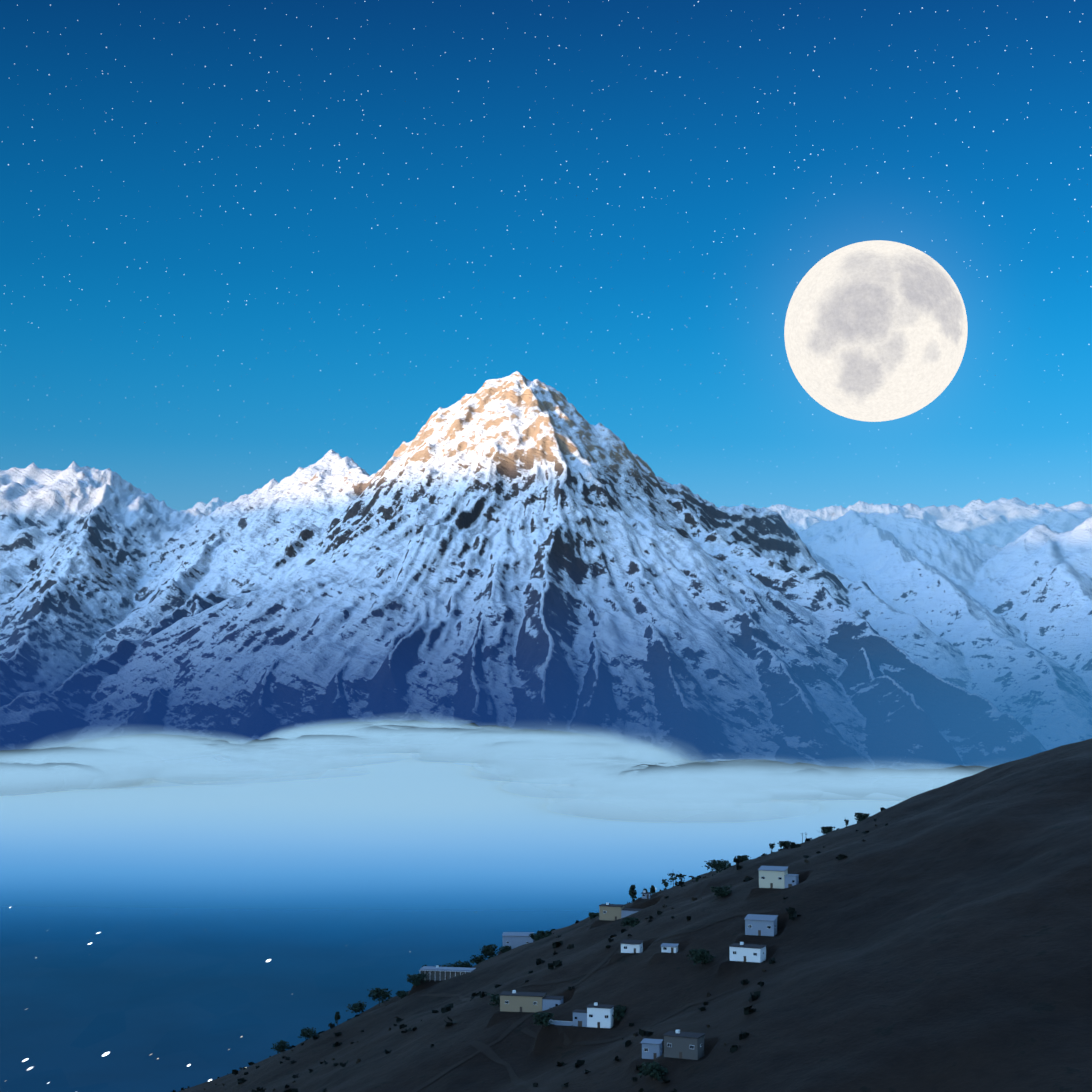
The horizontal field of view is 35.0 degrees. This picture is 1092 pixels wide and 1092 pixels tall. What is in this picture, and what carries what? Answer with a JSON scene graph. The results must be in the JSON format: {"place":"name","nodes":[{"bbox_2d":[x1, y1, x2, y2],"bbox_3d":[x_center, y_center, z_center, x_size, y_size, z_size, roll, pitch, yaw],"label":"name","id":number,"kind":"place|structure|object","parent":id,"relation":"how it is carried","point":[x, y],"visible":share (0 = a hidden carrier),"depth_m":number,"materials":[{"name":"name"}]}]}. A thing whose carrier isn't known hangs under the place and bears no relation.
{"place":"outdoors","nodes":[
{"label":"outdoors","id":0,"kind":"place"},
{"bbox_2d":[0,915,581,1091],"bbox_3d":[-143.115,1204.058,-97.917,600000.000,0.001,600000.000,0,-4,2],"label":"lake","id":1,"kind":"structure","parent":0,"point":[130,1024],"depth_m":6802.93,"materials":[{"name":"blue liquid"}]},
{"bbox_2d":[0,752,901,982],"bbox_3d":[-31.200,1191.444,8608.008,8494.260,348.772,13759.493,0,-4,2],"label":"fog","id":2,"kind":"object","parent":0,"point":[412,838],"depth_m":3913.86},
{"bbox_2d":[0,711,1004,821],"bbox_3d":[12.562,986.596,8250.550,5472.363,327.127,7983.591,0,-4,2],"label":"cloud","id":3,"kind":"structure","parent":0,"point":[528,751],"depth_m":6493.17,"materials":[{"name":"white"}]},
{"bbox_2d":[468,1041,555,1091],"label":"path","id":4,"kind":"structure","parent":0,"point":[490,1053],"depth_m":613.76,"materials":[{"name":"soil"}]},
{"bbox_2d":[0,371,1091,769],"bbox_3d":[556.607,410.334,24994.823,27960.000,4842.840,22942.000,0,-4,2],"label":"mountain terrain","id":5,"kind":"structure","parent":0,"point":[512,549],"depth_m":19254.82,"materials":[{"name":"white snow"}]},
{"bbox_2d":[0,0,1091,510],"label":"sky","id":6,"kind":"structure","parent":0,"point":[243,243],"materials":[{"name":"blue"}]},
{"bbox_2d":[411,878,712,1091],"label":"path","id":7,"kind":"structure","parent":0,"point":[514,1025],"depth_m":647.21,"materials":[{"name":"soil"}]},
{"bbox_2d":[417,909,774,1000],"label":"path","id":8,"kind":"structure","parent":0,"point":[614,959],"depth_m":684.80,"materials":[{"name":"soil"}]},
{"bbox_2d":[178,738,1091,1091],"bbox_3d":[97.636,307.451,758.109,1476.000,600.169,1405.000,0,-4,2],"label":"hillside terrain","id":9,"kind":"structure","parent":0,"point":[936,940],"depth_m":609.13,"materials":[{"name":"soil"}]},
{"bbox_2d":[271,1040,290,1053],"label":"crest tree","id":10,"kind":"object","parent":9,"relation":"on","point":[281,1045],"visible":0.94,"depth_m":1098.25,"materials":[{"name":"green plant"}]},
{"bbox_2d":[298,1027,316,1038],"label":"crest tree","id":11,"kind":"object","parent":9,"relation":"on","point":[307,1032],"visible":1,"depth_m":1097.98,"materials":[{"name":"green plant"}]},
{"bbox_2d":[334,1012,340,1024],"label":"crest tree","id":12,"kind":"object","parent":9,"relation":"on","point":[337,1017],"visible":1,"depth_m":1099.13,"materials":[{"name":"green plant"}]},
{"bbox_2d":[346,1000,366,1012],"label":"crest tree","id":13,"kind":"object","parent":9,"relation":"on","point":[357,1007],"visible":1,"depth_m":1090.88,"materials":[{"name":"green plant"}]},
{"bbox_2d":[366,988,391,1005],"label":"crest tree","id":14,"kind":"object","parent":9,"relation":"on","point":[379,993],"visible":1,"depth_m":1087.18,"materials":[{"name":"green plant"}]},
{"bbox_2d":[395,990,407,998],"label":"tree","id":15,"kind":"object","parent":9,"relation":"on","point":[403,994],"visible":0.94,"depth_m":1074.90,"materials":[{"name":"green plant"}]},
{"bbox_2d":[406,973,427,986],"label":"yard tree","id":16,"kind":"object","parent":9,"relation":"on","point":[415,979],"visible":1,"depth_m":838.78,"materials":[{"name":"green plant"}]},
{"bbox_2d":[420,965,475,979],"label":"building","id":17,"kind":"structure","parent":9,"relation":"on","point":[437,972],"depth_m":844.38,"materials":[{"name":"grey paint"}]},
{"bbox_2d":[443,960,460,966],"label":"crest tree","id":18,"kind":"object","parent":9,"relation":"on","point":[454,965],"visible":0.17,"depth_m":1061.31,"materials":[{"name":"green plant"}]},
{"bbox_2d":[456,961,473,967],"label":"crest tree","id":19,"kind":"object","parent":9,"relation":"on","point":[467,964],"visible":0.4,"depth_m":1060.38,"materials":[{"name":"green plant"}]},
{"bbox_2d":[470,954,486,963],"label":"crest tree","id":20,"kind":"object","parent":9,"relation":"on","point":[478,959],"visible":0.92,"depth_m":1062.26,"materials":[{"name":"green plant"}]},
{"bbox_2d":[479,944,501,958],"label":"crest tree","id":21,"kind":"object","parent":9,"relation":"on","point":[488,950],"visible":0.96,"depth_m":1060.54,"materials":[{"name":"green plant"}]},
{"bbox_2d":[488,993,499,1006],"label":"yard tree","id":22,"kind":"object","parent":9,"relation":"on","point":[495,999],"visible":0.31,"depth_m":681.14,"materials":[{"name":"green plant"}]},
{"bbox_2d":[499,946,510,952],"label":"bush","id":23,"kind":"object","parent":9,"relation":"on","point":[506,949],"visible":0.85,"depth_m":1032.87,"materials":[{"name":"green plant"}]},
{"bbox_2d":[502,932,533,948],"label":"blue grey shed","id":24,"kind":"structure","parent":9,"relation":"on","point":[514,939],"depth_m":1037.60,"materials":[{"name":"grey"}]},
{"bbox_2d":[172,807,887,1091],"bbox_3d":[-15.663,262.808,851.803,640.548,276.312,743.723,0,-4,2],"label":"scrub vegetation","id":25,"kind":"object","parent":9,"relation":"on","point":[642,1033],"visible":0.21,"depth_m":712.47,"materials":[{"name":"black plant"}]},
{"bbox_2d":[499,990,563,1011],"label":"tan house","id":26,"kind":"structure","parent":9,"relation":"on","point":[513,1001],"depth_m":660.94,"materials":[{"name":"brown paint"}]},
{"bbox_2d":[529,933,541,941],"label":"tree","id":27,"kind":"object","parent":9,"relation":"on","point":[536,937],"visible":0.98,"depth_m":899.34,"materials":[{"name":"green plant"}]},
{"bbox_2d":[204,824,876,1091],"bbox_3d":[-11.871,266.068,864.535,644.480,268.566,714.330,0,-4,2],"label":"dry tufts","id":28,"kind":"object","parent":9,"relation":"on","point":[636,1034],"visible":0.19,"depth_m":743.65,"materials":[{"name":"brown plant"}]},
{"bbox_2d":[530,1012,553,1026],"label":"yard tree","id":29,"kind":"object","parent":9,"relation":"on","point":[543,1018],"visible":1,"depth_m":620.68,"materials":[{"name":"green plant"}]},
{"bbox_2d":[536,930,551,938],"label":"crest tree","id":30,"kind":"object","parent":9,"relation":"on","point":[544,934],"visible":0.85,"depth_m":1032.67,"materials":[{"name":"green plant"}]},
{"bbox_2d":[548,1002,614,1027],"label":"white house","id":31,"kind":"structure","parent":9,"relation":"on","point":[596,1015],"depth_m":620.38,"materials":[{"name":"grey paint"}]},
{"bbox_2d":[588,912,598,918],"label":"bush","id":32,"kind":"object","parent":9,"relation":"on","point":[592,915],"visible":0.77,"depth_m":1016.85,"materials":[{"name":"green plant"}]},
{"bbox_2d":[599,903,641,920],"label":"house","id":33,"kind":"structure","parent":9,"relation":"on","point":[611,912],"depth_m":809.84,"materials":[{"name":"brown paint"}]},
{"bbox_2d":[613,1005,627,1020],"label":"yard tree","id":34,"kind":"object","parent":9,"relation":"on","point":[619,1011],"visible":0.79,"depth_m":622.29,"materials":[{"name":"green plant"}]},
{"bbox_2d":[521,988,734,1045],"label":"path","id":35,"kind":"structure","parent":9,"relation":"on","point":[529,1032],"depth_m":608.01,"materials":[{"name":"soil"}]},
{"bbox_2d":[620,917,640,927],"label":"bush","id":36,"kind":"object","parent":9,"relation":"on","point":[630,921],"visible":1,"depth_m":745.28,"materials":[{"name":"green plant"}]},
{"bbox_2d":[620,939,643,952],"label":"white hut","id":37,"kind":"object","parent":9,"relation":"on","point":[631,946],"visible":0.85,"depth_m":682.84,"materials":[{"name":"grey paint"}]},
{"bbox_2d":[628,885,636,899],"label":"poplar tree","id":38,"kind":"object","parent":9,"relation":"on","point":[632,893],"visible":1,"depth_m":1001.71,"materials":[{"name":"green plant"}]},
{"bbox_2d":[641,890,650,898],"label":"house","id":39,"kind":"structure","parent":9,"relation":"on","point":[645,894],"depth_m":826.43,"materials":[{"name":"grey paint"}]},
{"bbox_2d":[640,1038,662,1058],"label":"hut","id":40,"kind":"object","parent":9,"relation":"on","point":[651,1048],"visible":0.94,"depth_m":547.69,"materials":[{"name":"grey"}]},
{"bbox_2d":[637,1061,667,1079],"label":"bush","id":41,"kind":"object","parent":9,"relation":"on","point":[654,1069],"visible":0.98,"depth_m":524.11,"materials":[{"name":"green plant"}]},
{"bbox_2d":[650,885,655,894],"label":"poplar tree","id":42,"kind":"object","parent":9,"relation":"on","point":[652,890],"visible":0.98,"depth_m":994.80,"materials":[{"name":"green plant"}]},
{"bbox_2d":[662,879,668,888],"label":"bare tree","id":43,"kind":"object","parent":9,"relation":"on","point":[664,883],"visible":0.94,"depth_m":980.00,"materials":[{"name":"green plant"}]},
{"bbox_2d":[660,943,678,952],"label":"house","id":44,"kind":"structure","parent":9,"relation":"on","point":[669,947],"depth_m":658.83,"materials":[{"name":"grey paint"}]},
{"bbox_2d":[667,873,677,887],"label":"bare tree","id":45,"kind":"object","parent":9,"relation":"on","point":[671,878],"visible":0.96,"depth_m":978.33,"materials":[{"name":"green plant"}]},
{"bbox_2d":[677,871,685,880],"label":"bare tree","id":46,"kind":"object","parent":9,"relation":"on","point":[680,876],"visible":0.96,"depth_m":976.48,"materials":[{"name":"brown plant"}]},
{"bbox_2d":[662,1030,704,1059],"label":"dark house","id":47,"kind":"structure","parent":9,"relation":"on","point":[682,1045],"depth_m":532.56,"materials":[{"name":"grey"}]},
{"bbox_2d":[686,949,713,965],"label":"bush","id":48,"kind":"object","parent":9,"relation":"on","point":[700,955],"visible":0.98,"depth_m":636.21,"materials":[{"name":"green plant"}]},
{"bbox_2d":[702,859,733,872],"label":"round tree","id":49,"kind":"object","parent":9,"relation":"on","point":[717,865],"visible":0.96,"depth_m":950.93,"materials":[{"name":"green plant"}]},
{"bbox_2d":[711,886,731,896],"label":"bush","id":50,"kind":"object","parent":9,"relation":"on","point":[722,891],"visible":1,"depth_m":715.89,"materials":[{"name":"green plant"}]},
{"bbox_2d":[734,855,750,862],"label":"crest tree","id":51,"kind":"object","parent":9,"relation":"on","point":[744,857],"visible":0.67,"depth_m":948.53,"materials":[{"name":"green plant"}]},
{"bbox_2d":[728,942,766,962],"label":"house","id":52,"kind":"structure","parent":9,"relation":"on","point":[741,951],"depth_m":619.73,"materials":[{"name":"grey paint"}]},
{"bbox_2d":[744,914,777,935],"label":"house","id":53,"kind":"structure","parent":9,"relation":"on","point":[760,925],"depth_m":643.66,"materials":[{"name":"grey"}]},
{"bbox_2d":[758,866,798,888],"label":"white house","id":54,"kind":"structure","parent":9,"relation":"on","point":[780,877],"depth_m":692.45,"materials":[{"name":"beige paint"}]},
{"bbox_2d":[777,841,790,847],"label":"crest tree","id":55,"kind":"object","parent":9,"relation":"on","point":[783,843],"visible":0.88,"depth_m":984.55,"materials":[{"name":"green plant"}]},
{"bbox_2d":[819,826,835,833],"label":"crest tree","id":56,"kind":"object","parent":9,"relation":"on","point":[826,830],"visible":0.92,"depth_m":962.72,"materials":[{"name":"green plant"}]},
{"bbox_2d":[854,812,869,822],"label":"crest tree","id":57,"kind":"object","parent":9,"relation":"on","point":[859,816],"visible":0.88,"depth_m":901.38,"materials":[{"name":"green plant"}]},
{"bbox_2d":[784,240,967,421],"bbox_3d":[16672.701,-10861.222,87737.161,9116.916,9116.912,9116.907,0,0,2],"label":"moon","id":58,"kind":"object","parent":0,"point":[875,330],"visible":1,"depth_m":84440.20,"materials":[{"name":"white stone"}]}
]}

